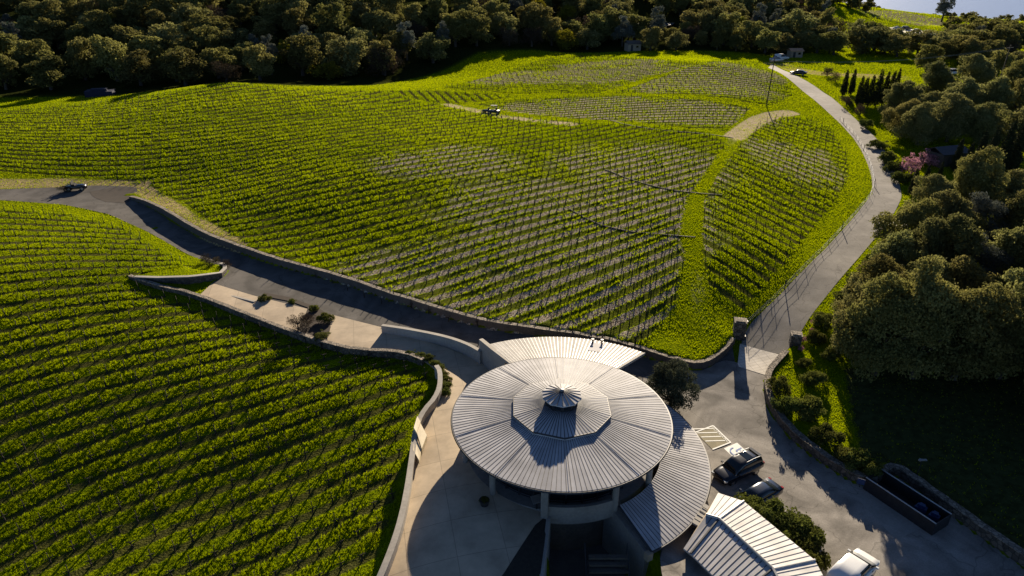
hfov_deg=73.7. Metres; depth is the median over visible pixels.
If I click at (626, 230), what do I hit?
drainage ditch
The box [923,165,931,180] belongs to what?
cypress tree
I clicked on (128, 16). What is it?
oak tree
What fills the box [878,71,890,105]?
cypress tree
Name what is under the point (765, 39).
oak tree
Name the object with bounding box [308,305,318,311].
shrub
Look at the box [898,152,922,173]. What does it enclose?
blossom tree
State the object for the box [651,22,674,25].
pond
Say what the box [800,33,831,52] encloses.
oak tree
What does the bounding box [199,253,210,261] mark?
scrub
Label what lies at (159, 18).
oak tree
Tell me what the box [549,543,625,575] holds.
court floor
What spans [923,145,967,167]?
house
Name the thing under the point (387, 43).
oak tree
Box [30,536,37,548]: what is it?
grapevine
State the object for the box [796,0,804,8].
bare tree
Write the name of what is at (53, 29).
oak tree
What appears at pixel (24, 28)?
oak tree
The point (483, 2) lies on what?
bare tree
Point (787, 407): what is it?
shrub
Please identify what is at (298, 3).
oak tree
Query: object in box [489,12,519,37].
oak tree
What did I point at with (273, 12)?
oak tree
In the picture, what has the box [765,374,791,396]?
shrub
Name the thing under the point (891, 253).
oak tree
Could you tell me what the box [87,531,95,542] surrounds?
grapevine
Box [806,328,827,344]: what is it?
shrub
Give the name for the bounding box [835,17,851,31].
bare tree
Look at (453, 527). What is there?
terrace
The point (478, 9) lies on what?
oak tree
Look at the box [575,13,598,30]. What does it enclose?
bare tree
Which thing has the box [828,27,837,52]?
pine tree
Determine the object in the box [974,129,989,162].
cypress tree
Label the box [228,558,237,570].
grapevine
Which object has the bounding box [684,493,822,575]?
annex building
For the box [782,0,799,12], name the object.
oak tree
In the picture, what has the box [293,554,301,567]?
grapevine
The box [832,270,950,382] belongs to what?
oak tree
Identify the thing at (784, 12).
oak tree
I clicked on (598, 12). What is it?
oak tree
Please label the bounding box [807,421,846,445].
shrub
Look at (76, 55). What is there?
oak tree
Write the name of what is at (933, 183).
oak tree
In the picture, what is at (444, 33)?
pine tree
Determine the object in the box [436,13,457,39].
oak tree
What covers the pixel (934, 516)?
waste box
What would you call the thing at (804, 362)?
shrub
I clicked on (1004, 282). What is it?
oak tree
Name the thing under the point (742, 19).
leafing tree
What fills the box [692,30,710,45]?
oak tree
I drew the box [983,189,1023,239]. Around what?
oak tree
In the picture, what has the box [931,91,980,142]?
oak tree
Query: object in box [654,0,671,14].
oak tree
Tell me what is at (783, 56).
parked van
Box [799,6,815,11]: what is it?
bare tree
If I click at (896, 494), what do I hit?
open skip
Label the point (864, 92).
cypress tree
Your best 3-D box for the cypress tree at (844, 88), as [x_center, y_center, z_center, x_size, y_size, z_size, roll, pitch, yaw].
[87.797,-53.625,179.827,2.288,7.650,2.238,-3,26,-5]
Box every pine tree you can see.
[0,13,11,24]
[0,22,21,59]
[248,33,260,52]
[261,34,278,74]
[299,24,320,68]
[396,21,416,59]
[436,21,450,43]
[507,0,523,17]
[610,15,635,46]
[647,6,666,42]
[750,2,766,23]
[768,8,781,23]
[819,0,830,16]
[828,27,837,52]
[935,0,955,21]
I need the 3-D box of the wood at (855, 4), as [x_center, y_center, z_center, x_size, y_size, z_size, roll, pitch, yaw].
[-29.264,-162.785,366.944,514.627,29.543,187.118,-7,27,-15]
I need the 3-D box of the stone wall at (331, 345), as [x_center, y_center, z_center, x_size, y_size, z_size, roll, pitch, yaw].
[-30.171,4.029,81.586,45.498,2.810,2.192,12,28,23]
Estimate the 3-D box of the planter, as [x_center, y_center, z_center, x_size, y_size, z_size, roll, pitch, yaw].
[-2.167,16.828,53.861,0.866,0.768,0.842,20,33,35]
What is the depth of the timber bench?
60.75 m
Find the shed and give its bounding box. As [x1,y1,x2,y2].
[624,40,641,51]
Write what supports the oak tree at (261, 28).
on the ground at (972, 428)
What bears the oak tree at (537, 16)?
on the ground at (972, 428)
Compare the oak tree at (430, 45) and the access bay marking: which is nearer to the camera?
the access bay marking
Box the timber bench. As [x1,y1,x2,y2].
[413,416,426,463]
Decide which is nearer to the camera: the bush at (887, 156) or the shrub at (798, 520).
the shrub at (798, 520)
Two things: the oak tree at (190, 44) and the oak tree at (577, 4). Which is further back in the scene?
the oak tree at (577, 4)
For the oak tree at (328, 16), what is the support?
on the ground at (972, 428)
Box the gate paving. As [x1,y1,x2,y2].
[738,344,778,374]
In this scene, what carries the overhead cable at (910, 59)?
attached to the power pole at (770, 81)
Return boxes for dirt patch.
[90,187,134,202]
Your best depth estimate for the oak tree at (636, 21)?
267.97 m
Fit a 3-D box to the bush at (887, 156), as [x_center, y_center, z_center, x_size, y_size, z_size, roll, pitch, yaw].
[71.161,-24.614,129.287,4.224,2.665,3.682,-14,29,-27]
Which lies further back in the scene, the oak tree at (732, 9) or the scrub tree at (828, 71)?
the oak tree at (732, 9)
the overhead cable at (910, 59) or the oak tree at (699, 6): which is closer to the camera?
the overhead cable at (910, 59)
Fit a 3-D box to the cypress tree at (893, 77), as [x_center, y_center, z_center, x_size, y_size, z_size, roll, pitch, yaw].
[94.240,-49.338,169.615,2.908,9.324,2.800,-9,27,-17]
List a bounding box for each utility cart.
[65,180,87,191]
[488,105,500,113]
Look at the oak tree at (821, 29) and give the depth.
258.48 m
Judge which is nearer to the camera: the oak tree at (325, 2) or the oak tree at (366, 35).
the oak tree at (366, 35)
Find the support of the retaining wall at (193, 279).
on the ground at (972, 428)
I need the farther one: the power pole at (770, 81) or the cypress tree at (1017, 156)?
the power pole at (770, 81)
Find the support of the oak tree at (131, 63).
on the ground at (972, 428)
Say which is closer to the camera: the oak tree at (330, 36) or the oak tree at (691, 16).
the oak tree at (330, 36)
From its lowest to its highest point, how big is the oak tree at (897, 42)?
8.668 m
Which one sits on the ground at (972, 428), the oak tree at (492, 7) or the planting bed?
the oak tree at (492, 7)
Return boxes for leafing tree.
[274,39,291,63]
[305,61,343,79]
[533,0,548,14]
[554,29,578,50]
[556,5,576,26]
[734,16,746,23]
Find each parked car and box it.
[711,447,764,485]
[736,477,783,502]
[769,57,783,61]
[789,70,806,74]
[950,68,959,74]
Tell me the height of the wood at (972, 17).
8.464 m
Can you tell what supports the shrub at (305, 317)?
on the planting bed
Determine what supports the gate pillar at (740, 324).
on the ground at (972, 428)
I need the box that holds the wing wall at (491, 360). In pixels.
[479,338,506,370]
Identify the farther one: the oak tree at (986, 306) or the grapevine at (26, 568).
the oak tree at (986, 306)
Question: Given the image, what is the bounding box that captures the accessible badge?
[724,443,743,455]
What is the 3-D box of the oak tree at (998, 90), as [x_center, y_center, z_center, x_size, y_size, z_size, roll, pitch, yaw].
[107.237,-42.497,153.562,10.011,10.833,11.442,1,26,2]
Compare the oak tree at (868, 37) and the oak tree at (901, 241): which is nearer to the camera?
the oak tree at (901, 241)
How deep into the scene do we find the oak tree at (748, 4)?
315.29 m
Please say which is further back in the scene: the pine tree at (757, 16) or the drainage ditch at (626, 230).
the pine tree at (757, 16)
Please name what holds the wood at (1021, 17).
on the ground at (972, 428)
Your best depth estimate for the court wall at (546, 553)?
51.20 m
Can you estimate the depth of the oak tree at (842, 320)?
72.94 m
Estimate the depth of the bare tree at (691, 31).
266.80 m
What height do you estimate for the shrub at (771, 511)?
2.812 m
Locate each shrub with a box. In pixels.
[257,294,272,301]
[286,314,310,330]
[287,298,296,303]
[298,313,315,325]
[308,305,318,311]
[314,329,330,340]
[315,312,334,322]
[733,491,766,511]
[746,495,790,530]
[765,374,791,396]
[770,395,802,416]
[772,506,814,538]
[786,523,825,556]
[793,393,827,421]
[794,357,812,367]
[797,538,831,570]
[798,370,828,387]
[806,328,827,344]
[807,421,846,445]
[821,346,843,360]
[828,443,858,469]
[844,447,870,472]
[857,459,884,477]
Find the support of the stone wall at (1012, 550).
on the ground at (972, 428)
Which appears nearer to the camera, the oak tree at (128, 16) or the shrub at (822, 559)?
the shrub at (822, 559)
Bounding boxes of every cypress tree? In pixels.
[839,69,849,95]
[848,69,856,94]
[855,75,864,104]
[858,77,869,105]
[864,75,876,106]
[872,69,885,105]
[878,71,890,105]
[886,71,896,102]
[896,68,901,82]
[908,167,919,194]
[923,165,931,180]
[937,162,943,173]
[948,137,964,171]
[962,142,975,164]
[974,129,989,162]
[985,125,1002,165]
[995,121,1017,171]
[1006,125,1023,171]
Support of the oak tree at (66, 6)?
on the ground at (972, 428)
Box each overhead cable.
[784,47,1004,61]
[792,47,1012,61]
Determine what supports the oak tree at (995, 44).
on the ground at (972, 428)
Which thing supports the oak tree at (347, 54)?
on the ground at (972, 428)
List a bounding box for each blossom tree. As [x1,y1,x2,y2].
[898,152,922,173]
[918,148,939,165]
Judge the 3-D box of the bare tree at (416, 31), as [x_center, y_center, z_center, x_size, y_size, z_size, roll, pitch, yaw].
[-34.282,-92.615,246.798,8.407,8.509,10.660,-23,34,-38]
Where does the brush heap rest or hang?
on the ground at (972, 428)
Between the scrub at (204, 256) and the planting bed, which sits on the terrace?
the planting bed
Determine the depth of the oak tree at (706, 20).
266.85 m
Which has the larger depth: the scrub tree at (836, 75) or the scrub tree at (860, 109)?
the scrub tree at (836, 75)
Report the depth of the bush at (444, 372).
70.65 m
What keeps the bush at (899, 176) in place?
on the ground at (972, 428)
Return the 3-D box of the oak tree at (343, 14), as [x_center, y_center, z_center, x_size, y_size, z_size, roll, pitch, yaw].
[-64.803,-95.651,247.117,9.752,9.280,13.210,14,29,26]
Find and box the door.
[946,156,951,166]
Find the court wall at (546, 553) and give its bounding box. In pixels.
[540,516,550,575]
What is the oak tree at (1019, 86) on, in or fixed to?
on the ground at (972, 428)
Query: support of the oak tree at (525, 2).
on the ground at (972, 428)
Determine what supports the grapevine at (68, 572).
on the ground at (972, 428)
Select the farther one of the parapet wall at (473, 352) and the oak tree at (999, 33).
the oak tree at (999, 33)
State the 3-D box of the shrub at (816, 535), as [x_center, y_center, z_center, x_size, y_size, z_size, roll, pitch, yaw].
[22.698,19.848,53.130,3.170,2.636,4.767,18,31,32]
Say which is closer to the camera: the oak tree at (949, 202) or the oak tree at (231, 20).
the oak tree at (949, 202)
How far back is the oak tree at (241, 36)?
227.58 m
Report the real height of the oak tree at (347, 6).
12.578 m
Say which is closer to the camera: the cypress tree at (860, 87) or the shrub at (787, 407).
the shrub at (787, 407)
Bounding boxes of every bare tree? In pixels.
[0,16,16,30]
[204,5,229,16]
[207,11,224,17]
[209,60,242,81]
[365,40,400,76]
[391,47,407,67]
[403,19,428,41]
[475,0,489,10]
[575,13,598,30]
[678,25,701,41]
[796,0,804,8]
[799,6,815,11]
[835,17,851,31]
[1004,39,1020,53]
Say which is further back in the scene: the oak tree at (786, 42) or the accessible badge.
the oak tree at (786, 42)
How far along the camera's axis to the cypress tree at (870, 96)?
168.21 m
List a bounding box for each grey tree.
[969,191,1014,253]
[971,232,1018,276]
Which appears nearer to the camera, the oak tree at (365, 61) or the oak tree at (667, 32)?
the oak tree at (365, 61)
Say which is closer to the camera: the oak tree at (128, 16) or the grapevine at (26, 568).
the grapevine at (26, 568)
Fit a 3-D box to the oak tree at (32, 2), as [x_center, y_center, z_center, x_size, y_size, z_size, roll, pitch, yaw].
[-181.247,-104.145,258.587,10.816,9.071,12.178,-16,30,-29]
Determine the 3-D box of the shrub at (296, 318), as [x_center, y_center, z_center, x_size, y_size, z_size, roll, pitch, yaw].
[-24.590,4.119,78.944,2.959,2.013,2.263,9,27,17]
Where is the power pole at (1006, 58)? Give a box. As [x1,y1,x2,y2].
[1001,45,1013,75]
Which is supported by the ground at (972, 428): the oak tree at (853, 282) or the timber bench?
the oak tree at (853, 282)
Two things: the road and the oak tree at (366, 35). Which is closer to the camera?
the road
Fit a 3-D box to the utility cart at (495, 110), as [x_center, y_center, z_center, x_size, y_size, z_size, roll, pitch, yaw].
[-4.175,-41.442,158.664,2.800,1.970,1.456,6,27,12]
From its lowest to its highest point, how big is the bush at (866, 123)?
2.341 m
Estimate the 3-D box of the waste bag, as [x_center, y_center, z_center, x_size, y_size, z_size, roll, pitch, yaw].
[33.889,18.321,56.604,0.700,1.000,0.900,-21,33,-36]
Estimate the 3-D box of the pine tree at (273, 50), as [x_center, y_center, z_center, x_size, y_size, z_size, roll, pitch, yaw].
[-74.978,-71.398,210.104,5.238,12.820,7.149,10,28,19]
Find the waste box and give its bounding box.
[927,511,940,522]
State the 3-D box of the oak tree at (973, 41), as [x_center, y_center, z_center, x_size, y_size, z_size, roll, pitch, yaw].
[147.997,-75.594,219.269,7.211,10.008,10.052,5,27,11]
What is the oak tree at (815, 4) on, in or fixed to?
on the ground at (972, 428)
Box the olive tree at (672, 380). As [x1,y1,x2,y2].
[646,358,702,410]
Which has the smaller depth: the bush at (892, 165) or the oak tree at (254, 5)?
the bush at (892, 165)
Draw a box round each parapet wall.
[377,365,442,575]
[381,324,481,363]
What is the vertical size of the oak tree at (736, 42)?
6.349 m
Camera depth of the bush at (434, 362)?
72.39 m
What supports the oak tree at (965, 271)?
on the ground at (972, 428)
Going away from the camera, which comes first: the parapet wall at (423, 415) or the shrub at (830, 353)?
the parapet wall at (423, 415)
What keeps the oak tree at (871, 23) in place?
on the ground at (972, 428)
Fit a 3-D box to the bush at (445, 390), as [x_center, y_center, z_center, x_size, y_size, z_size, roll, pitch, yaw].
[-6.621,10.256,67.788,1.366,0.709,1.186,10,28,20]
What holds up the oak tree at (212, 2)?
on the ground at (972, 428)
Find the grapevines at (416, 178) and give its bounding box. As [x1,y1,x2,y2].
[0,54,846,429]
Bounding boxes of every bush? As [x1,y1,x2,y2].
[414,352,425,359]
[424,353,435,360]
[428,360,441,365]
[436,369,449,375]
[442,381,452,387]
[442,386,451,395]
[443,375,452,381]
[811,311,834,332]
[832,291,844,303]
[846,272,855,283]
[858,119,873,127]
[861,254,870,265]
[865,139,890,149]
[877,150,899,164]
[881,160,908,172]
[890,171,912,183]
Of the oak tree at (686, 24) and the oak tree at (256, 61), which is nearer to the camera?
the oak tree at (256, 61)
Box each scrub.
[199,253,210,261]
[204,257,213,266]
[222,259,231,268]
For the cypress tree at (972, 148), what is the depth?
121.63 m
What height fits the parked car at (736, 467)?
1.884 m
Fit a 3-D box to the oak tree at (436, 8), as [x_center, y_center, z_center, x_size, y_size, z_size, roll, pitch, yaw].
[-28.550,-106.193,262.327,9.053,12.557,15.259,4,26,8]
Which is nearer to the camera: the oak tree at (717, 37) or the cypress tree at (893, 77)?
the cypress tree at (893, 77)
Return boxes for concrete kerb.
[233,295,255,301]
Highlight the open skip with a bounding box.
[863,469,951,534]
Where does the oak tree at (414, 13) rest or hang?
on the ground at (972, 428)
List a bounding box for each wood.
[0,0,876,10]
[940,11,1023,31]
[996,14,1023,20]
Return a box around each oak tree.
[0,15,42,40]
[0,31,17,68]
[0,53,20,89]
[8,39,56,74]
[15,2,43,23]
[18,0,38,18]
[22,54,65,89]
[27,0,75,39]
[27,39,52,58]
[29,17,68,48]
[55,0,83,22]
[57,36,98,79]
[58,24,89,49]
[70,0,106,26]
[72,15,99,36]
[82,9,125,40]
[88,34,140,81]
[93,0,125,16]
[95,48,127,73]
[108,3,142,28]
[111,24,146,51]
[112,26,148,38]
[114,49,162,85]
[125,34,165,68]
[127,0,175,25]
[144,9,171,34]
[146,21,189,52]
[152,46,192,81]
[160,48,207,85]
[164,0,208,15]
[164,2,212,23]
[167,40,202,57]
[168,21,192,40]
[180,24,232,51]
[186,13,233,45]
[197,46,237,78]
[204,0,219,13]
[209,15,241,32]
[219,28,249,49]
[225,4,254,23]
[226,41,253,70]
[231,0,261,14]
[242,43,277,80]
[247,19,277,48]
[250,2,284,33]
[259,0,285,24]
[276,33,329,75]
[281,6,315,36]
[283,0,313,30]
[283,0,319,18]
[289,31,326,49]
[310,2,352,43]
[314,0,344,12]
[315,12,346,33]
[319,32,347,58]
[325,35,371,76]
[328,0,355,11]
[346,27,376,59]
[347,0,371,26]
[359,0,379,8]
[359,7,380,36]
[362,45,371,64]
[366,40,396,74]
[370,9,403,39]
[372,0,404,29]
[381,30,411,56]
[402,2,429,29]
[414,32,450,62]
[425,0,447,23]
[435,8,478,46]
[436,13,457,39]
[452,0,479,11]
[457,3,487,30]
[462,11,495,45]
[480,0,511,24]
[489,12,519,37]
[509,0,532,8]
[516,1,560,38]
[516,3,534,30]
[534,0,553,9]
[540,16,561,45]
[560,0,585,18]
[561,19,582,36]
[574,28,601,49]
[576,0,607,12]
[579,10,605,21]
[580,12,615,43]
[597,5,627,35]
[601,0,631,18]
[608,0,633,6]
[616,14,652,39]
[635,26,647,40]
[639,26,663,50]
[649,0,675,7]
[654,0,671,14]
[659,27,675,43]
[664,31,689,49]
[671,0,689,15]
[677,21,694,39]
[679,10,702,31]
[687,0,726,13]
[690,0,705,12]
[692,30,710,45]
[697,0,731,30]
[697,5,728,40]
[709,28,726,49]
[712,11,745,44]
[725,6,749,18]
[725,34,746,50]
[726,0,756,8]
[726,2,745,15]
[735,20,766,46]
[746,6,770,19]
[750,0,774,8]
[756,29,781,52]
[758,19,792,38]
[766,2,786,22]
[767,10,790,27]
[772,33,795,52]
[779,8,819,45]
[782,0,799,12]
[794,31,814,48]
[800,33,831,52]
[804,0,823,12]
[805,10,824,24]
[811,25,835,48]
[816,6,839,29]
[820,30,849,54]
[829,272,875,315]
[829,283,889,353]
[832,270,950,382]
[837,253,911,313]
[843,24,888,53]
[847,18,868,42]
[865,20,891,49]
[868,197,944,243]
[868,229,928,271]
[868,248,909,268]
[873,28,899,53]
[876,80,923,114]
[878,33,915,56]
[880,98,921,135]
[887,254,966,379]
[889,101,945,146]
[896,255,960,292]
[897,27,910,36]
[903,173,958,207]
[904,29,936,55]
[904,90,947,110]
[905,212,986,268]
[913,189,987,241]
[914,44,945,72]
[918,60,956,95]
[925,31,956,46]
[925,279,1023,383]
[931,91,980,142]
[936,24,973,35]
[937,38,962,61]
[942,76,985,106]
[947,255,998,291]
[948,27,972,36]
[948,35,978,63]
[952,145,1010,217]
[954,101,1013,144]
[955,53,996,84]
[958,45,994,62]
[960,36,986,64]
[963,267,1023,379]
[964,20,1004,35]
[964,29,990,40]
[976,225,1023,276]
[978,75,1020,120]
[981,276,1016,291]
[983,24,1022,52]
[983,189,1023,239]
[984,39,1006,56]
[985,50,1016,76]
[993,168,1023,219]
[995,267,1019,288]
[1000,58,1023,88]
[1003,28,1023,52]
[1006,51,1023,66]
[1007,105,1023,147]
[1008,77,1023,112]
[1010,23,1023,46]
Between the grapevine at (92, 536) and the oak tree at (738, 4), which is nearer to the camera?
the grapevine at (92, 536)
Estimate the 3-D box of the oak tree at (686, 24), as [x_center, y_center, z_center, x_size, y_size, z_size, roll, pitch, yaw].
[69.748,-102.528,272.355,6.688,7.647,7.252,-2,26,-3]
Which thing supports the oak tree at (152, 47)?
on the ground at (972, 428)
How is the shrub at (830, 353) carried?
on the ground at (972, 428)
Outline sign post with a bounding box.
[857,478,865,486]
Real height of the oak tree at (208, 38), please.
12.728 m
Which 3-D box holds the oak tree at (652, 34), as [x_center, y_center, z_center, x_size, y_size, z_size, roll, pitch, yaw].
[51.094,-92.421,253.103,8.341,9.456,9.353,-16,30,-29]
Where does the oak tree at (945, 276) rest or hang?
on the ground at (972, 428)
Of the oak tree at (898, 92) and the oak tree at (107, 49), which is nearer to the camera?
the oak tree at (898, 92)
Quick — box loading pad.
[855,491,919,538]
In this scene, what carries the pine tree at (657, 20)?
on the ground at (972, 428)
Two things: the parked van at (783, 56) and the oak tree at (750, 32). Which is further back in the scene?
the oak tree at (750, 32)
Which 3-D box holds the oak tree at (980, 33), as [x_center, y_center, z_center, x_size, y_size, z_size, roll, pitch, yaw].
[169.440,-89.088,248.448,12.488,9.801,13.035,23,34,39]
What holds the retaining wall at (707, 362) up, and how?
on the ground at (972, 428)
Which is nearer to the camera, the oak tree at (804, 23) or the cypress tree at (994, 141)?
the cypress tree at (994, 141)
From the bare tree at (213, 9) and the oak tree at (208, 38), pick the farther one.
the bare tree at (213, 9)
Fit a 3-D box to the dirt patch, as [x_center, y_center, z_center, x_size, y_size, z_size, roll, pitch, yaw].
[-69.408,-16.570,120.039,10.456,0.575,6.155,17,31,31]
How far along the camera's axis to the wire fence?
102.09 m
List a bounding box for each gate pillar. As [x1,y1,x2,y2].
[733,317,747,340]
[789,330,802,347]
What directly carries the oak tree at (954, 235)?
on the ground at (972, 428)
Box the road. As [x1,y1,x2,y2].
[0,185,734,563]
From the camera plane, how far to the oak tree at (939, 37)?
237.96 m
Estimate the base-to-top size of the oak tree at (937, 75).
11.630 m
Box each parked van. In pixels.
[774,54,788,59]
[826,548,879,575]
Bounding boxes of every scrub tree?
[821,67,833,76]
[829,71,841,81]
[838,95,854,105]
[854,103,866,114]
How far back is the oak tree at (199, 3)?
254.21 m
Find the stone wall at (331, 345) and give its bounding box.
[128,274,424,365]
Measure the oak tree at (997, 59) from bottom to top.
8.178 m
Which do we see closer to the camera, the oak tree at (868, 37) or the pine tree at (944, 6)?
the oak tree at (868, 37)
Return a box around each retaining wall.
[129,196,734,368]
[133,262,226,284]
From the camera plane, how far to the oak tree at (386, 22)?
239.62 m
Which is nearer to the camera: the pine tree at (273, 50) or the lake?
the pine tree at (273, 50)
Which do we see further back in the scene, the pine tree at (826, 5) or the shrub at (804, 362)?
the pine tree at (826, 5)
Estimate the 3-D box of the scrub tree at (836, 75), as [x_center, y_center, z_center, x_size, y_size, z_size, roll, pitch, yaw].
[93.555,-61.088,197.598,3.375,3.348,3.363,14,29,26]
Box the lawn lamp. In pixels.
[917,458,926,474]
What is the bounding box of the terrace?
[201,283,541,575]
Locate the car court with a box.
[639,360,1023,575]
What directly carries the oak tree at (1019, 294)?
on the ground at (972, 428)
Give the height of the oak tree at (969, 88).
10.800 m
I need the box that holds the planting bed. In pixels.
[264,293,330,337]
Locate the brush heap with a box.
[56,185,69,191]
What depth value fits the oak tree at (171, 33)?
223.39 m
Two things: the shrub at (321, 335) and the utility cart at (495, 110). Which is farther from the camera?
the utility cart at (495, 110)
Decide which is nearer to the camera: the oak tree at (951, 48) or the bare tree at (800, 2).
the oak tree at (951, 48)
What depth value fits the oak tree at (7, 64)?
197.52 m
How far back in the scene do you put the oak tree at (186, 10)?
243.05 m
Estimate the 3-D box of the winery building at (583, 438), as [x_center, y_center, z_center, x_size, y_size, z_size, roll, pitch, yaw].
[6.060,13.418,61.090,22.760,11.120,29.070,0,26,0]
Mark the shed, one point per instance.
(632, 45)
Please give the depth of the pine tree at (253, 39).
222.38 m
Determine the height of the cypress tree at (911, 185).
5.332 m
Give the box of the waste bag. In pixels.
[914,502,927,514]
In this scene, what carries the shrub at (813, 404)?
on the ground at (972, 428)
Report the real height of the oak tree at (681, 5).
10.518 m
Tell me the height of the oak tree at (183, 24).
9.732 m
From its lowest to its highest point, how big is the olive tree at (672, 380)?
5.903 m
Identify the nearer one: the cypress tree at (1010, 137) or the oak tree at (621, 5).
the cypress tree at (1010, 137)
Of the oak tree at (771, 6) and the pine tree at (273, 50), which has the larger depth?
the oak tree at (771, 6)
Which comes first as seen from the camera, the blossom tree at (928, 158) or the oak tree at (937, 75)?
the blossom tree at (928, 158)
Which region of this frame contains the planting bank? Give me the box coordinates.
[502,519,545,575]
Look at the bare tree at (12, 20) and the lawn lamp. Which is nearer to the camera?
the lawn lamp
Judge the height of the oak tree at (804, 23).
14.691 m
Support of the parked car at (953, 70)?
on the ground at (972, 428)
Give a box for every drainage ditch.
[567,208,694,237]
[604,169,721,194]
[606,119,732,137]
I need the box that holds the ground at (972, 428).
[0,0,1023,575]
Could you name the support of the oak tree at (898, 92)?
on the ground at (972, 428)
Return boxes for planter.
[479,496,489,506]
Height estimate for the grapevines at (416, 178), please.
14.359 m
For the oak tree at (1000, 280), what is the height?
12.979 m
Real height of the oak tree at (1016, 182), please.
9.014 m
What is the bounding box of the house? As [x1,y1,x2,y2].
[787,48,803,57]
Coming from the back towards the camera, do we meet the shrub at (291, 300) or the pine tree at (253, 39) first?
the pine tree at (253, 39)
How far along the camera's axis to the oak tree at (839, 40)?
245.46 m
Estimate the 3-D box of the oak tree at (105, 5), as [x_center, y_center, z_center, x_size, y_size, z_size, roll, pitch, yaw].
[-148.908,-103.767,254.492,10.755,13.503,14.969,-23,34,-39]
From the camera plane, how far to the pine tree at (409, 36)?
227.59 m
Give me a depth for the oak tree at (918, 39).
244.06 m
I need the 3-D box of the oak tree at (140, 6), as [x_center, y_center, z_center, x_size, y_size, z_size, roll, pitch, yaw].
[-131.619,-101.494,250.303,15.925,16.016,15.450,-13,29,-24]
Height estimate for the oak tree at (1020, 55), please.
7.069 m
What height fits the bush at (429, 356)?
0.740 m
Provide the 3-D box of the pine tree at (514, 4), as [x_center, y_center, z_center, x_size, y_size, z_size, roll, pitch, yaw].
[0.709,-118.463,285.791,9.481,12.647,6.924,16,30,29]
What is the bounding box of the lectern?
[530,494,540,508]
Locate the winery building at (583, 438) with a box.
[451,337,711,575]
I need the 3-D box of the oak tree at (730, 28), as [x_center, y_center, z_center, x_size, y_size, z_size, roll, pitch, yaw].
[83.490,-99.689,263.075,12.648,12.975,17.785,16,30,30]
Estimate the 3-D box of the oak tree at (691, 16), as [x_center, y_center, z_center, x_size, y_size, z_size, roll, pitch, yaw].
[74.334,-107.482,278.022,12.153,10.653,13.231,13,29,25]
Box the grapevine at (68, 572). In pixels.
[62,564,72,575]
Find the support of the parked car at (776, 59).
on the ground at (972, 428)
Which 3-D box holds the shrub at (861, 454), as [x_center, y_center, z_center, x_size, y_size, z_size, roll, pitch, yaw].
[30.819,15.309,60.981,2.920,1.970,2.422,-1,26,-3]
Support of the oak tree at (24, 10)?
on the ground at (972, 428)
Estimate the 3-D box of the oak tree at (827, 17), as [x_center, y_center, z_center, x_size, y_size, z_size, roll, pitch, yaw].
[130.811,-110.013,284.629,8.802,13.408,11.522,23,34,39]
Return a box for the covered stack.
[84,88,115,97]
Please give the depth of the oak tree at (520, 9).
274.21 m
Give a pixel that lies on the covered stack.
(95, 92)
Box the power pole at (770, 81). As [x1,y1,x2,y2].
[766,59,776,105]
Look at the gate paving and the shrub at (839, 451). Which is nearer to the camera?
the shrub at (839, 451)
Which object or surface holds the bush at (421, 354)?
on the ground at (972, 428)
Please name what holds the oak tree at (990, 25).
on the ground at (972, 428)
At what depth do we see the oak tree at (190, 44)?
215.31 m
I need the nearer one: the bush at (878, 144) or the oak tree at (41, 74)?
the bush at (878, 144)
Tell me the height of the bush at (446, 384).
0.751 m
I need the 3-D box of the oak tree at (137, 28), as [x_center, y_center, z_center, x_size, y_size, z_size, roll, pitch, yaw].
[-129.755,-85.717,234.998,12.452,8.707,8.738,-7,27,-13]
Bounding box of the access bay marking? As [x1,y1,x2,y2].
[693,425,730,449]
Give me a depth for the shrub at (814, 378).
71.49 m
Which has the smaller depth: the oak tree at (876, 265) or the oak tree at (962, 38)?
the oak tree at (876, 265)
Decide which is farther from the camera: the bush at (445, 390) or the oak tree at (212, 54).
the oak tree at (212, 54)
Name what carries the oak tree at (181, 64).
on the ground at (972, 428)
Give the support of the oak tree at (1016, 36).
on the ground at (972, 428)
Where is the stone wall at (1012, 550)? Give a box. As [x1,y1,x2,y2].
[763,349,1023,566]
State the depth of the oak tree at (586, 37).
258.41 m
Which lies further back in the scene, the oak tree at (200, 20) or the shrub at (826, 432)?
the oak tree at (200, 20)
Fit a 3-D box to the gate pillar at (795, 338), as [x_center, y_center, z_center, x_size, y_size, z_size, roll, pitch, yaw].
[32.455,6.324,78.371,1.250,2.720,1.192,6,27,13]
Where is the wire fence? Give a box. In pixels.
[748,118,875,318]
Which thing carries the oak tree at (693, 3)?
on the ground at (972, 428)
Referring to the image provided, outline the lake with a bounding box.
[845,0,1023,20]
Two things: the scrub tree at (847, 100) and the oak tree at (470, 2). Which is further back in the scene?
the oak tree at (470, 2)
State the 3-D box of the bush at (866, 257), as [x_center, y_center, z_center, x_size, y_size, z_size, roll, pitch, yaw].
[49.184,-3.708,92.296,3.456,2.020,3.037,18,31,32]
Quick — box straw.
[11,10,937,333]
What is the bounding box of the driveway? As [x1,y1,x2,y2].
[741,64,900,353]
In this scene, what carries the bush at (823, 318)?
on the ground at (972, 428)
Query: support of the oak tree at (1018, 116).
on the ground at (972, 428)
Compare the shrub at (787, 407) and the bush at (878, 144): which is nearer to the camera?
the shrub at (787, 407)
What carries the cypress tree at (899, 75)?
on the ground at (972, 428)
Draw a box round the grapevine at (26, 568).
[22,561,31,574]

